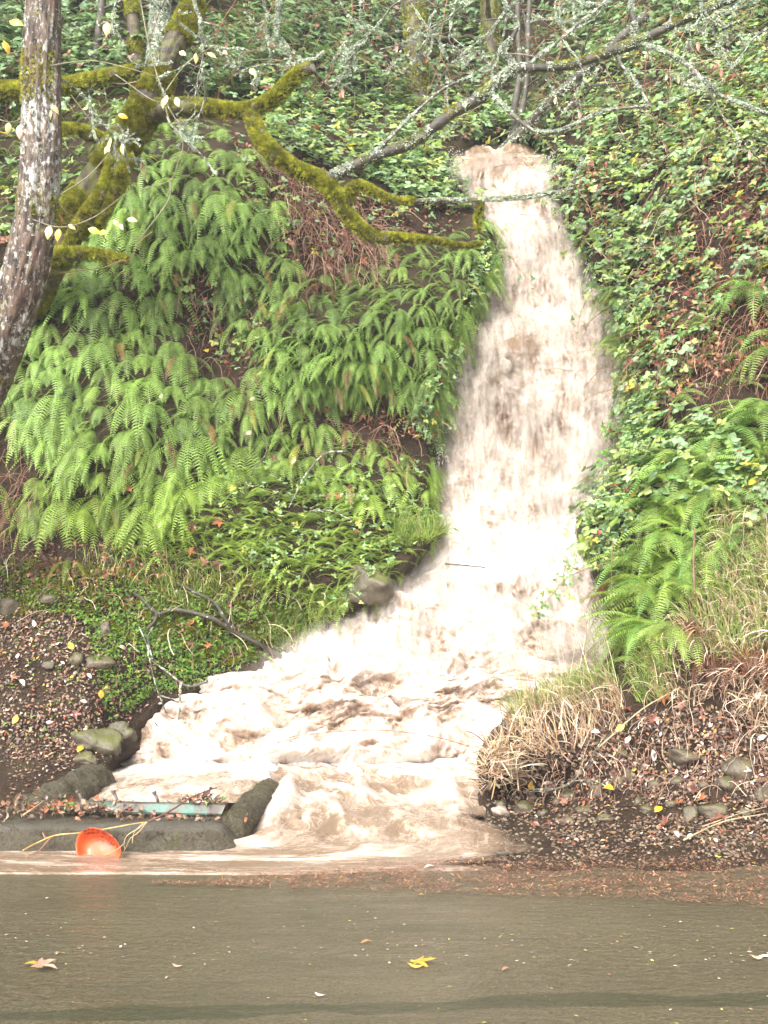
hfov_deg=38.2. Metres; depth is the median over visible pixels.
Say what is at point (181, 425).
fern
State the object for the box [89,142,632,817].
torrent water
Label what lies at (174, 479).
fern
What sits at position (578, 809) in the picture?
stone
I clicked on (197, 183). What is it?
fern
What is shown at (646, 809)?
stone
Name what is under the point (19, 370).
fern
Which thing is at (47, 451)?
fern
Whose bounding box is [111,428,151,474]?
fern
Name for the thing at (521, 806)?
stone
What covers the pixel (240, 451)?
fern
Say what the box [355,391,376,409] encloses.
fern
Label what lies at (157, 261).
fern
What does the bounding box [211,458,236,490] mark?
fern
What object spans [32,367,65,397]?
fern
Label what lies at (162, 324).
fern
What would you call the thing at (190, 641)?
maple leaf
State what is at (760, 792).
stone
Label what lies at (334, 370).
fern
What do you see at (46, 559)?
dead fern
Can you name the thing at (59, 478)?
fern
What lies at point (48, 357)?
fern
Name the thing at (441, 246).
fern
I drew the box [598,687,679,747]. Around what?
verge stick
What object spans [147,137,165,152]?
fern
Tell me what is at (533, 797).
stone
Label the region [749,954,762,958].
road leaf
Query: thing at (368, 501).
fern
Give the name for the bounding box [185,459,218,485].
fern
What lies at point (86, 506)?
fern
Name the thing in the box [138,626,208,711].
lichen branch
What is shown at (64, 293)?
fern
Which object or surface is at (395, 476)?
fern
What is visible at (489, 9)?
slender tree
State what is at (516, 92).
slender tree
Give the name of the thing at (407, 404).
fern
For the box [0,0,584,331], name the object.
mossy tree
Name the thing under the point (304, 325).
fern
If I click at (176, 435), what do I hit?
fern
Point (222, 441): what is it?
fern
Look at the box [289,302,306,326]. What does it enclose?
fern
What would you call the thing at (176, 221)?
fern
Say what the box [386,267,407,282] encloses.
fern
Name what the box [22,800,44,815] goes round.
stick
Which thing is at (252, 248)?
fern
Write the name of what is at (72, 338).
fern
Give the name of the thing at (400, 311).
fern
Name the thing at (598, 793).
stone
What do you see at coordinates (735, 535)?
sword fern
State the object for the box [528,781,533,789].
yellow leaf
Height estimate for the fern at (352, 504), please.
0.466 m
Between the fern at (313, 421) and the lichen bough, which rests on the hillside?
the fern at (313, 421)
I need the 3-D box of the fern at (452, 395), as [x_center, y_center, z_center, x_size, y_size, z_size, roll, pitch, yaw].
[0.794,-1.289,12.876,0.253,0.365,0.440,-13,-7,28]
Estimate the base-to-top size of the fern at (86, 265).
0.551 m
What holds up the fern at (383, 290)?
on the hillside
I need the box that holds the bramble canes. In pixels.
[0,0,767,216]
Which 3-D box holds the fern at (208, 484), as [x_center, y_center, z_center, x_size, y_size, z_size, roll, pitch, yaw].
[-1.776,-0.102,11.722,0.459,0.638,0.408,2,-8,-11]
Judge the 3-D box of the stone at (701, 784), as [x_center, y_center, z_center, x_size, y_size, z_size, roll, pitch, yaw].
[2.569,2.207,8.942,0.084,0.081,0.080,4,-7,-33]
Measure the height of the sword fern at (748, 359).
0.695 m
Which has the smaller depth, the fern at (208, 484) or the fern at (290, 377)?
the fern at (208, 484)
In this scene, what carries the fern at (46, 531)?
on the hillside
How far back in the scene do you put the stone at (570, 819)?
8.95 m
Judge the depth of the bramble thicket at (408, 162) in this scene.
13.78 m
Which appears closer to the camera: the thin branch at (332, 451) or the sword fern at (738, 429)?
the sword fern at (738, 429)
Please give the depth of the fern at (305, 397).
12.29 m
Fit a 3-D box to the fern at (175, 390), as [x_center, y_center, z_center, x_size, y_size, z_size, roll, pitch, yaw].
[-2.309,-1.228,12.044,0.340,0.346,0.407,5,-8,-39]
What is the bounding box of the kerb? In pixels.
[0,809,237,852]
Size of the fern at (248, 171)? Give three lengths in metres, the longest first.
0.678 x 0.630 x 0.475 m
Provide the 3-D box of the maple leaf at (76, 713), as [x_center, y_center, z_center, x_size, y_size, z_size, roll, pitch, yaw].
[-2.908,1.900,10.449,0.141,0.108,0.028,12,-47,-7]
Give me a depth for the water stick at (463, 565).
11.70 m
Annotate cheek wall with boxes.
[16,762,115,814]
[222,778,280,837]
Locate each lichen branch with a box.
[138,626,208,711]
[155,681,181,726]
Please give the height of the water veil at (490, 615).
7.104 m
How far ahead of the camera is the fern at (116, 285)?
12.65 m
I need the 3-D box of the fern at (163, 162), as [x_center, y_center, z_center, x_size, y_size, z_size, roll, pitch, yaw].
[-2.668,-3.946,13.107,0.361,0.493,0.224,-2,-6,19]
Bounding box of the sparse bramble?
[179,117,459,393]
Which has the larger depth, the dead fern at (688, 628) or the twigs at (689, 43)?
the twigs at (689, 43)
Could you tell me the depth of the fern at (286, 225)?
13.09 m
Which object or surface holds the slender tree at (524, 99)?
on the hillside
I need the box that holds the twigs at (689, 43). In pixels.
[243,0,760,140]
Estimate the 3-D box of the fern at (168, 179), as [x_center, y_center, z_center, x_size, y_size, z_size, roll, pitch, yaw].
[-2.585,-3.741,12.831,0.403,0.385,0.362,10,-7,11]
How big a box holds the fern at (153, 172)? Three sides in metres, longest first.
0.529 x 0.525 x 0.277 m
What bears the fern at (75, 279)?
on the hillside
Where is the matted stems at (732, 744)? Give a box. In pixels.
[478,668,767,813]
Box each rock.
[0,597,19,617]
[37,594,57,604]
[41,661,55,668]
[68,652,84,666]
[71,728,122,755]
[72,597,86,604]
[74,751,98,764]
[85,656,116,671]
[98,620,111,637]
[108,721,137,741]
[345,564,394,605]
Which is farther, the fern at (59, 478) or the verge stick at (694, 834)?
the fern at (59, 478)
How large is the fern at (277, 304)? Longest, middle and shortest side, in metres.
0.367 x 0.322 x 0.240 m
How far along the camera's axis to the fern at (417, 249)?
13.52 m
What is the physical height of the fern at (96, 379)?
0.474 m
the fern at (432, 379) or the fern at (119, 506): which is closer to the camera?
the fern at (119, 506)
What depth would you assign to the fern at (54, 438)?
11.82 m
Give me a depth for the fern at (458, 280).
13.19 m
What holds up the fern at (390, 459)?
on the hillside
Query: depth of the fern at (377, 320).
12.40 m
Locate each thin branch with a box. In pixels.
[240,437,267,500]
[289,450,350,519]
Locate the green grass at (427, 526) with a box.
[70,473,767,718]
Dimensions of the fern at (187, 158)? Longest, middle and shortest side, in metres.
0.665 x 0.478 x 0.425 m
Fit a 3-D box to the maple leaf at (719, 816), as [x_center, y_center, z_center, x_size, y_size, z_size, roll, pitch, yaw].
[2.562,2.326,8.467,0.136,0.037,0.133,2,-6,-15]
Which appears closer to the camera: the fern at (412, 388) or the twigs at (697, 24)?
the twigs at (697, 24)
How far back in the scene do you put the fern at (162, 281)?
12.76 m
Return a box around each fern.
[0,416,27,458]
[1,394,39,444]
[5,384,26,418]
[6,433,46,476]
[8,501,53,550]
[11,378,42,401]
[12,556,63,581]
[14,359,23,381]
[17,367,26,396]
[17,415,58,457]
[18,518,40,549]
[21,414,67,458]
[22,478,62,510]
[23,338,41,362]
[25,324,47,355]
[25,360,53,385]
[25,395,71,445]
[29,439,58,471]
[30,322,63,359]
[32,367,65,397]
[34,345,73,382]
[35,500,94,556]
[37,519,80,549]
[38,479,72,510]
[39,457,75,503]
[43,287,89,325]
[46,377,83,419]
[46,556,86,584]
[49,428,100,471]
[50,306,72,327]
[51,447,89,497]
[52,288,68,311]
[54,332,95,370]
[55,465,90,508]
[56,357,81,382]
[57,430,92,469]
[59,260,112,291]
[59,269,81,293]
[61,308,120,357]
[61,412,86,444]
[62,399,91,418]
[63,495,106,535]
[64,509,113,541]
[72,443,110,485]
[74,343,119,378]
[75,472,106,496]
[76,387,100,413]
[77,275,124,318]
[77,288,136,345]
[81,233,105,262]
[82,236,112,250]
[84,517,116,550]
[85,406,125,445]
[89,259,129,275]
[90,223,127,272]
[90,368,122,401]
[93,271,119,298]
[94,333,134,364]
[94,496,130,535]
[100,518,130,553]
[102,202,125,230]
[105,208,144,252]
[105,471,154,520]
[106,451,144,497]
[108,431,137,460]
[110,379,157,408]
[110,504,165,560]
[111,252,146,289]
[111,268,154,300]
[111,399,146,443]
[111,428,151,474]
[113,227,149,266]
[115,189,144,226]
[115,350,134,379]
[117,469,170,512]
[117,489,152,527]
[118,309,147,335]
[118,329,147,353]
[118,520,168,566]
[122,353,163,386]
[123,207,154,231]
[124,375,166,427]
[133,297,172,331]
[134,448,161,481]
[137,165,171,198]
[137,186,173,224]
[137,256,167,279]
[138,238,178,277]
[138,335,169,358]
[139,215,182,254]
[141,151,158,172]
[142,402,173,442]
[146,500,189,542]
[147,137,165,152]
[147,177,179,197]
[148,195,188,232]
[148,316,176,344]
[148,357,184,394]
[153,481,190,518]
[154,159,172,177]
[154,211,191,244]
[155,341,186,366]
[156,291,204,335]
[157,123,178,139]
[158,515,195,558]
[159,272,186,300]
[161,386,185,408]
[163,151,204,184]
[163,427,190,461]
[163,490,200,533]
[165,250,204,279]
[165,467,199,509]
[166,322,193,341]
[166,449,209,499]
[167,175,207,209]
[171,376,214,409]
[172,353,215,398]
[173,416,226,466]
[175,436,229,488]
[178,396,218,435]
[182,156,216,170]
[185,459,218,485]
[186,196,206,229]
[186,419,213,463]
[188,216,225,248]
[189,480,233,515]
[190,236,229,266]
[194,475,236,519]
[196,139,210,149]
[197,194,249,244]
[198,250,237,303]
[203,176,237,205]
[203,436,236,463]
[204,377,237,405]
[207,229,238,251]
[207,399,227,431]
[208,163,266,198]
[209,265,258,300]
[209,305,240,337]
[210,129,230,141]
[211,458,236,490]
[213,150,245,175]
[213,213,244,250]
[213,283,248,318]
[214,247,246,267]
[218,420,243,455]
[219,186,253,214]
[219,319,249,347]
[219,390,260,434]
[224,241,264,268]
[224,467,265,503]
[226,446,264,486]
[228,202,274,243]
[230,293,252,313]
[234,273,275,300]
[236,225,268,245]
[239,198,267,224]
[239,366,288,421]
[239,415,270,453]
[240,149,271,174]
[242,402,275,431]
[243,326,272,353]
[245,347,265,368]
[246,213,280,251]
[252,308,272,322]
[253,462,273,484]
[254,433,275,460]
[256,252,282,275]
[256,296,316,342]
[258,176,278,198]
[258,280,283,309]
[258,347,289,373]
[262,374,289,394]
[264,452,295,481]
[265,433,290,447]
[266,301,290,323]
[267,324,285,344]
[267,392,292,418]
[269,200,301,236]
[270,240,296,255]
[272,458,311,491]
[273,217,304,242]
[276,261,306,288]
[280,282,310,311]
[281,318,319,341]
[281,369,308,399]
[281,405,317,435]
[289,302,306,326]
[289,385,319,413]
[291,361,321,384]
[291,421,317,448]
[293,282,341,307]
[297,343,320,370]
[299,457,319,472]
[302,440,327,461]
[307,480,324,497]
[308,294,334,317]
[310,324,344,355]
[312,383,335,402]
[312,465,341,500]
[313,424,347,458]
[319,275,343,290]
[319,362,337,383]
[323,482,359,522]
[325,308,349,331]
[328,324,362,354]
[330,346,356,364]
[332,381,360,408]
[335,453,358,471]
[336,468,365,485]
[340,296,356,310]
[341,360,370,389]
[343,263,369,285]
[344,340,373,359]
[344,431,362,444]
[344,494,369,515]
[349,363,383,392]
[351,453,372,473]
[353,495,387,530]
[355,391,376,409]
[356,283,385,299]
[356,312,381,342]
[358,480,380,497]
[365,264,387,282]
[366,380,404,414]
[366,439,389,460]
[372,341,406,376]
[379,244,394,260]
[379,457,402,478]
[383,472,417,511]
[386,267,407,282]
[387,396,418,422]
[390,288,401,299]
[394,309,414,340]
[395,328,418,352]
[396,344,423,373]
[396,363,424,385]
[396,496,427,522]
[397,381,432,411]
[399,454,420,476]
[402,471,431,499]
[405,409,432,431]
[409,327,434,354]
[414,243,435,261]
[414,375,450,413]
[415,306,438,327]
[417,288,439,303]
[418,259,433,268]
[424,297,454,326]
[425,328,452,356]
[425,348,453,377]
[428,492,439,517]
[433,235,458,253]
[433,425,457,445]
[434,409,450,435]
[435,466,452,486]
[440,271,450,283]
[440,387,469,412]
[441,253,459,270]
[449,231,469,239]
[449,355,470,390]
[451,279,472,298]
[453,249,485,276]
[458,311,483,351]
[461,334,482,369]
[482,221,503,245]
[484,272,513,308]
[491,254,504,285]
[572,576,697,647]
[573,611,681,679]
[581,551,653,605]
[582,583,624,615]
[585,323,625,371]
[587,276,627,323]
[600,493,686,546]
[607,523,700,580]
[611,446,722,508]
[625,620,705,674]
[628,562,754,629]
[635,535,757,597]
[654,473,766,541]
[664,617,714,670]
[668,425,766,485]
[683,649,754,696]
[692,523,767,564]
[697,397,767,452]
[699,279,767,340]
[709,272,747,300]
[710,641,767,691]
[714,329,767,399]
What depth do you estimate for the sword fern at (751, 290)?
11.57 m
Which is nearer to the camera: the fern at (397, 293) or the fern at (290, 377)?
the fern at (290, 377)
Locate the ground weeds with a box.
[0,555,340,757]
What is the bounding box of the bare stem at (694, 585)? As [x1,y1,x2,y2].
[693,528,696,596]
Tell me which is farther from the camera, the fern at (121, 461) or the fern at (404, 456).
the fern at (404, 456)
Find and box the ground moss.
[2,272,767,665]
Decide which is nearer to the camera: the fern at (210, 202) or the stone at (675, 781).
the stone at (675, 781)
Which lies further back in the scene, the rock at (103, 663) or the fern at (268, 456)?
the fern at (268, 456)
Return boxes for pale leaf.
[651,749,656,760]
[757,734,766,739]
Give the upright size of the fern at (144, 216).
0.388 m
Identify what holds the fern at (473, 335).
on the hillside
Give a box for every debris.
[0,792,85,819]
[0,806,85,820]
[5,879,767,1023]
[16,793,145,818]
[74,810,301,821]
[167,787,228,808]
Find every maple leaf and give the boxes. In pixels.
[0,621,9,629]
[70,710,81,718]
[100,568,110,577]
[124,483,134,492]
[186,639,194,646]
[187,522,196,532]
[188,546,194,554]
[198,556,208,566]
[203,640,211,648]
[211,558,223,569]
[212,517,222,526]
[299,270,308,276]
[528,820,539,827]
[557,797,568,803]
[617,704,631,712]
[645,713,659,723]
[657,692,671,704]
[658,815,669,824]
[672,697,687,709]
[687,785,699,793]
[695,792,706,800]
[709,813,724,819]
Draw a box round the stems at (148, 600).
[0,485,341,692]
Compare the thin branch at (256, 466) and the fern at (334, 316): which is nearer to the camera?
the thin branch at (256, 466)
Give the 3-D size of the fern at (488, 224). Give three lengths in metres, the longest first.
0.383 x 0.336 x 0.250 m
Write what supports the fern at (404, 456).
on the hillside
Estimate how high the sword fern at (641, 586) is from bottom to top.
0.705 m
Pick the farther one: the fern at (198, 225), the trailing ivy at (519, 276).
the trailing ivy at (519, 276)
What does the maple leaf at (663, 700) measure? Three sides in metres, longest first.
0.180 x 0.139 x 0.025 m
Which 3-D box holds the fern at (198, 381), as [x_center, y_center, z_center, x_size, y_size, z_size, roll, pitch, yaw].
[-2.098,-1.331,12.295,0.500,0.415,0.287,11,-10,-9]
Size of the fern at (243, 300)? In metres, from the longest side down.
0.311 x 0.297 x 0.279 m
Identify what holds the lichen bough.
attached to the mossy tree at (104, 185)
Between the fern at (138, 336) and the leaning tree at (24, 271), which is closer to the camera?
the leaning tree at (24, 271)
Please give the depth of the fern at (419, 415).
12.69 m
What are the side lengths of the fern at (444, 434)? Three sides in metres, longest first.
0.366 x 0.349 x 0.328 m
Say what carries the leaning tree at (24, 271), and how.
on the hillside
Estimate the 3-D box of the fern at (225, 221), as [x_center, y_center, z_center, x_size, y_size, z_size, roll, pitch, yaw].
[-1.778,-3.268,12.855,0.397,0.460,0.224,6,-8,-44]
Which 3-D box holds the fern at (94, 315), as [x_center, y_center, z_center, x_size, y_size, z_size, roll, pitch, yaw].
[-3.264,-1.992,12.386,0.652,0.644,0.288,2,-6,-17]
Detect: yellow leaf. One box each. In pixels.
[12,715,18,723]
[98,690,103,697]
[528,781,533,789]
[603,784,613,789]
[615,725,624,731]
[654,806,661,811]
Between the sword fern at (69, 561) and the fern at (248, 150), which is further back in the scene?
the fern at (248, 150)
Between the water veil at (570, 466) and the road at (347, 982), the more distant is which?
the water veil at (570, 466)
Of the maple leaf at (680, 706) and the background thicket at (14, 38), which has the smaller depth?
the maple leaf at (680, 706)
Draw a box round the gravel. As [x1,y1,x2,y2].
[0,614,767,865]
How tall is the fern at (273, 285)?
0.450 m
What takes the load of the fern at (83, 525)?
on the hillside
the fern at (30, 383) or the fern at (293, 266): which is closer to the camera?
the fern at (30, 383)
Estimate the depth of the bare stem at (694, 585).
9.49 m
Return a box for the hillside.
[0,0,767,870]
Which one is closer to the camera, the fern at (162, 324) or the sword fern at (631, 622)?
the sword fern at (631, 622)
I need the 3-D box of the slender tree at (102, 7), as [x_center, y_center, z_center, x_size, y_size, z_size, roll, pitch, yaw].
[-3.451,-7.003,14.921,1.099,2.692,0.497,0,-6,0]
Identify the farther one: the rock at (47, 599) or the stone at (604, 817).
the rock at (47, 599)
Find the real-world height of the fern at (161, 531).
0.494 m
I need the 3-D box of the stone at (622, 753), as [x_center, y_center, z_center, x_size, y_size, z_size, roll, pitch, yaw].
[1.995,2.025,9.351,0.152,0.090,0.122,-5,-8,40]
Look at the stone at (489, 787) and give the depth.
9.76 m
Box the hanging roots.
[152,266,428,497]
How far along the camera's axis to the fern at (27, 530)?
11.68 m
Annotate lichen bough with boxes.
[320,0,767,186]
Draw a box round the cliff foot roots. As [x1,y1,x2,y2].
[0,418,79,589]
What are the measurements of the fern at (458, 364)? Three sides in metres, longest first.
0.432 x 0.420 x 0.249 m
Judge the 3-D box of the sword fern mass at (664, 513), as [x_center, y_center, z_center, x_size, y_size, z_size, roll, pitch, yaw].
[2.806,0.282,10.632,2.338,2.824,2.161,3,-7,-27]
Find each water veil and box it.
[331,173,609,646]
[404,173,603,649]
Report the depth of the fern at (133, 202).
12.74 m
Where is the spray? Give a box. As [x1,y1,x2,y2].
[430,149,627,531]
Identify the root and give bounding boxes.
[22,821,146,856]
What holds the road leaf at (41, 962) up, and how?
on the road at (347, 982)
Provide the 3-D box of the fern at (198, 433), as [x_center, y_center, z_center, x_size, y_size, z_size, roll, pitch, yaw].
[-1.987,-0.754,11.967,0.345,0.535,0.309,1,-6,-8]
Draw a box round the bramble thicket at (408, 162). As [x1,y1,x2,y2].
[0,0,767,559]
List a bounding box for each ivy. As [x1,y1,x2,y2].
[214,228,663,606]
[441,421,460,461]
[499,249,540,294]
[529,558,630,619]
[551,559,574,599]
[571,273,615,336]
[595,419,619,464]
[598,538,619,641]
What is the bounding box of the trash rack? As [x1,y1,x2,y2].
[65,789,226,816]
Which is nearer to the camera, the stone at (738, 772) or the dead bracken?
the stone at (738, 772)
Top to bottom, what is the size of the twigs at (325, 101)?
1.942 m
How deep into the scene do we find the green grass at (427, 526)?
10.11 m
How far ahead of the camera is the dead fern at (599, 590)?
10.84 m
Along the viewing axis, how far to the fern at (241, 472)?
11.89 m
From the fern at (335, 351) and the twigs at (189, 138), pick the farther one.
the fern at (335, 351)
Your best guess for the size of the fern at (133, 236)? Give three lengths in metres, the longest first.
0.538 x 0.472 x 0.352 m
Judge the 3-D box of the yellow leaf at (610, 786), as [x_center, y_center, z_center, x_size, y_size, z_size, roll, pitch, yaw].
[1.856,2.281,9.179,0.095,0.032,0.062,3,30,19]
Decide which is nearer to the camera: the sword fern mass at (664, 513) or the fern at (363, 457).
the sword fern mass at (664, 513)
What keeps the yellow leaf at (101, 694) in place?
on the leaf litter
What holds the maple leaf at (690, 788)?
on the leaf litter
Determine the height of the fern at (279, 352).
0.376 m
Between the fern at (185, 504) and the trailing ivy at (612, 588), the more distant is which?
the fern at (185, 504)
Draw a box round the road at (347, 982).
[0,866,767,1023]
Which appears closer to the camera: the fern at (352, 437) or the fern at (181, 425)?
the fern at (181, 425)
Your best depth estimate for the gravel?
8.65 m
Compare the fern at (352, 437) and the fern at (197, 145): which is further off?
the fern at (197, 145)
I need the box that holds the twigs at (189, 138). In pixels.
[61,0,249,175]
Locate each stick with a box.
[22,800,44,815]
[148,787,216,821]
[445,563,485,567]
[517,735,609,791]
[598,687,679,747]
[683,806,766,840]
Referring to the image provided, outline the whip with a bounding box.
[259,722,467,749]
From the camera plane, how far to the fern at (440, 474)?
13.11 m
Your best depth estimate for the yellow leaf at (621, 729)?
9.29 m
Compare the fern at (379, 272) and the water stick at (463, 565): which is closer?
the water stick at (463, 565)
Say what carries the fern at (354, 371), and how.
on the hillside
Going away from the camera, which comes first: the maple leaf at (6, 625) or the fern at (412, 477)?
the maple leaf at (6, 625)
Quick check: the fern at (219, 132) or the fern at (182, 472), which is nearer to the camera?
the fern at (182, 472)
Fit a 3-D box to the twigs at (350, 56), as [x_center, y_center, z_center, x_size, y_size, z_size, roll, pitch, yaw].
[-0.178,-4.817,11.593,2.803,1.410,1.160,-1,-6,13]
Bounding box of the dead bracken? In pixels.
[568,146,767,409]
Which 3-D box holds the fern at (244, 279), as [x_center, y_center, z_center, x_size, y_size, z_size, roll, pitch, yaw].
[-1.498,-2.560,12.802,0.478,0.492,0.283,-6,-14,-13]
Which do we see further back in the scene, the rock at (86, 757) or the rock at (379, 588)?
the rock at (379, 588)
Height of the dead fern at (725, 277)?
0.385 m
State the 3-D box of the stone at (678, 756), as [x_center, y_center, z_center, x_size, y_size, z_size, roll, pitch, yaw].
[2.456,1.999,9.072,0.280,0.165,0.202,0,-6,0]
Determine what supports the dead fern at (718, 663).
on the hillside
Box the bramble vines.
[492,0,767,416]
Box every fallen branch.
[133,592,281,658]
[176,582,234,629]
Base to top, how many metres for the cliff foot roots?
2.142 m
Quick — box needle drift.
[153,854,767,906]
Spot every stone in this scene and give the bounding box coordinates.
[487,779,493,790]
[495,800,505,806]
[514,800,534,811]
[521,778,530,785]
[527,794,536,800]
[536,810,548,815]
[543,784,553,793]
[552,796,559,804]
[558,789,574,802]
[563,817,574,822]
[575,806,590,813]
[588,784,602,796]
[597,813,614,820]
[611,775,623,785]
[612,747,627,757]
[622,768,635,782]
[634,797,643,804]
[640,804,654,813]
[648,779,660,788]
[664,801,677,807]
[667,748,701,765]
[670,776,682,785]
[682,805,698,821]
[697,781,708,788]
[698,803,727,817]
[713,776,735,791]
[721,757,755,781]
[738,808,751,815]
[754,785,767,801]
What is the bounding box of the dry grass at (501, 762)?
[446,470,767,801]
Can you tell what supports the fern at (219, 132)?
on the hillside
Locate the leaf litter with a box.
[0,162,767,856]
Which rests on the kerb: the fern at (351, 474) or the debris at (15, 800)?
the debris at (15, 800)
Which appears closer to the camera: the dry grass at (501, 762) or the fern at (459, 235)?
the dry grass at (501, 762)
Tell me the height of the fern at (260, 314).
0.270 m
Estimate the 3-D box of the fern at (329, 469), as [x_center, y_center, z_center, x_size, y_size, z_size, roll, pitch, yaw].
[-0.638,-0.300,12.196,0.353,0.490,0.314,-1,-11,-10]
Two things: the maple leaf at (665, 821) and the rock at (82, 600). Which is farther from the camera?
the rock at (82, 600)
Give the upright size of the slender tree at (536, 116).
1.344 m
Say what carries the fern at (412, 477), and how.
on the hillside
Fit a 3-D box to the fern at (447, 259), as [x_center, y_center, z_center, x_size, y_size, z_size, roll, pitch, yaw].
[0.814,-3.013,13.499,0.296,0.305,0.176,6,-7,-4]
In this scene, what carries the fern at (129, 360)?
on the hillside
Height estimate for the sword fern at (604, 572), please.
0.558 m
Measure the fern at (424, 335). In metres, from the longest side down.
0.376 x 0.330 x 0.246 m
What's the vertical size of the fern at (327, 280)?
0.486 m
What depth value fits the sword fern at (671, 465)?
10.64 m
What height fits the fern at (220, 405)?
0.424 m
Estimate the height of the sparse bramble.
4.374 m
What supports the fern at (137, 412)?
on the hillside
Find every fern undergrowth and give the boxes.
[0,0,456,633]
[203,0,767,547]
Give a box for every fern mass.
[0,122,504,557]
[96,466,454,613]
[576,398,767,671]
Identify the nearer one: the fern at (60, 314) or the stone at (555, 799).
the stone at (555, 799)
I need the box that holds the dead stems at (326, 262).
[0,117,482,528]
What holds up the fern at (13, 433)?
on the hillside
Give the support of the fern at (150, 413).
on the hillside
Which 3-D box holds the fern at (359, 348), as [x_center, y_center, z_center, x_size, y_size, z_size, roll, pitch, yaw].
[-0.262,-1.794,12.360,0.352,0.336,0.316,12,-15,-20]
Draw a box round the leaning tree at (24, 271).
[0,0,62,408]
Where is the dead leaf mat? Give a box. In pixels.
[27,118,465,585]
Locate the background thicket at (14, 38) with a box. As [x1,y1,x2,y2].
[0,0,767,106]
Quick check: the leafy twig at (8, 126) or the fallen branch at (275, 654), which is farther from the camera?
the fallen branch at (275, 654)
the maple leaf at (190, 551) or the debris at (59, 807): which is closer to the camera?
the debris at (59, 807)
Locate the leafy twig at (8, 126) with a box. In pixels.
[0,0,255,240]
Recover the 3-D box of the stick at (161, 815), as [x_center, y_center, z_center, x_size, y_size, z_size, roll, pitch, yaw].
[-1.460,2.150,8.154,0.066,0.178,0.653,-5,-8,39]
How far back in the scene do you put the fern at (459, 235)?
13.86 m
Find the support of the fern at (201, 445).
on the hillside
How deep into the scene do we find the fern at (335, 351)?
12.32 m
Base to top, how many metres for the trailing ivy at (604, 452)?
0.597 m
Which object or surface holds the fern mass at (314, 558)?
on the hillside
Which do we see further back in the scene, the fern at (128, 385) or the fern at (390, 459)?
the fern at (390, 459)
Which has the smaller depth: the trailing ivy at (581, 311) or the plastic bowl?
the plastic bowl
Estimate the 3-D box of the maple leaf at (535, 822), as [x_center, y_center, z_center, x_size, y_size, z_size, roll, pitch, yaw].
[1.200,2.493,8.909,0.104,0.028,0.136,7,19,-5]
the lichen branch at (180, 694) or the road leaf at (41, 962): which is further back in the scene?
the lichen branch at (180, 694)
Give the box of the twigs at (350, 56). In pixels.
[224,0,497,98]
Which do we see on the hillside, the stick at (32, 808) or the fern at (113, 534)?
the fern at (113, 534)
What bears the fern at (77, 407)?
on the hillside
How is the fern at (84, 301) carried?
on the hillside
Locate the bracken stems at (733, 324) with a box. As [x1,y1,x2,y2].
[616,134,767,435]
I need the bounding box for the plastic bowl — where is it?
[76,827,120,857]
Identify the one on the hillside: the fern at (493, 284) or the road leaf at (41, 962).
the fern at (493, 284)
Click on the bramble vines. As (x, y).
(664, 233)
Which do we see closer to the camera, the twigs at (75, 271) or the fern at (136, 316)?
the twigs at (75, 271)
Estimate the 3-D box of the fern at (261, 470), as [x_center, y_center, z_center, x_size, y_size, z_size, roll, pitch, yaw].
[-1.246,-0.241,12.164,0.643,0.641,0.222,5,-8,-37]
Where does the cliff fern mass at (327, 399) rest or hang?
on the hillside
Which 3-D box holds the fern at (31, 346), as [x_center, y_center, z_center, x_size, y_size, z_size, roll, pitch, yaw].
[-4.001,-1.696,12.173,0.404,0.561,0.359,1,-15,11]
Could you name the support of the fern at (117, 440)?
on the hillside
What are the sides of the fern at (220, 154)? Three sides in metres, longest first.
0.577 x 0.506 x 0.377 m
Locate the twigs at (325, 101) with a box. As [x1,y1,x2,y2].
[204,0,568,132]
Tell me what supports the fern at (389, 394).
on the hillside
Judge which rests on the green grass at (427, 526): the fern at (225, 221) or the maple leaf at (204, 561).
the maple leaf at (204, 561)
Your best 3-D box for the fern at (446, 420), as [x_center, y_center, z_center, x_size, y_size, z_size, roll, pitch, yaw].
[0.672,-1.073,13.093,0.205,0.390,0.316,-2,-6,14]
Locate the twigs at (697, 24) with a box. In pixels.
[527,0,767,166]
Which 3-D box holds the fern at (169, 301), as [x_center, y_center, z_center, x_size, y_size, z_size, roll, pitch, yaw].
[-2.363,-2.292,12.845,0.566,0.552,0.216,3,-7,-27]
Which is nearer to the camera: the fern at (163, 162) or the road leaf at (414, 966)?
the road leaf at (414, 966)
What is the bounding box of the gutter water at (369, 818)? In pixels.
[0,757,523,874]
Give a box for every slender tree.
[88,0,147,70]
[123,0,177,96]
[141,0,227,66]
[232,0,283,76]
[401,0,472,109]
[455,0,522,133]
[465,0,501,82]
[499,9,650,147]
[505,0,548,140]
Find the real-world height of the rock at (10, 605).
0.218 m
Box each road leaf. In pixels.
[30,958,56,968]
[407,962,423,967]
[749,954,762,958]
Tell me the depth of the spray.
13.82 m
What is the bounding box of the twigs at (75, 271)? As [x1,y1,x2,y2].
[48,190,151,291]
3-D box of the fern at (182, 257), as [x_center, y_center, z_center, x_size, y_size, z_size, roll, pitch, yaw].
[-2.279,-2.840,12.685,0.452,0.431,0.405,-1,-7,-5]
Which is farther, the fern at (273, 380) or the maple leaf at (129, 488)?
the fern at (273, 380)
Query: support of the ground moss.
on the hillside
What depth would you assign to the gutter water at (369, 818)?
8.47 m
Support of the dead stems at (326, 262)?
on the hillside
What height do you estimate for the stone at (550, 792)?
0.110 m

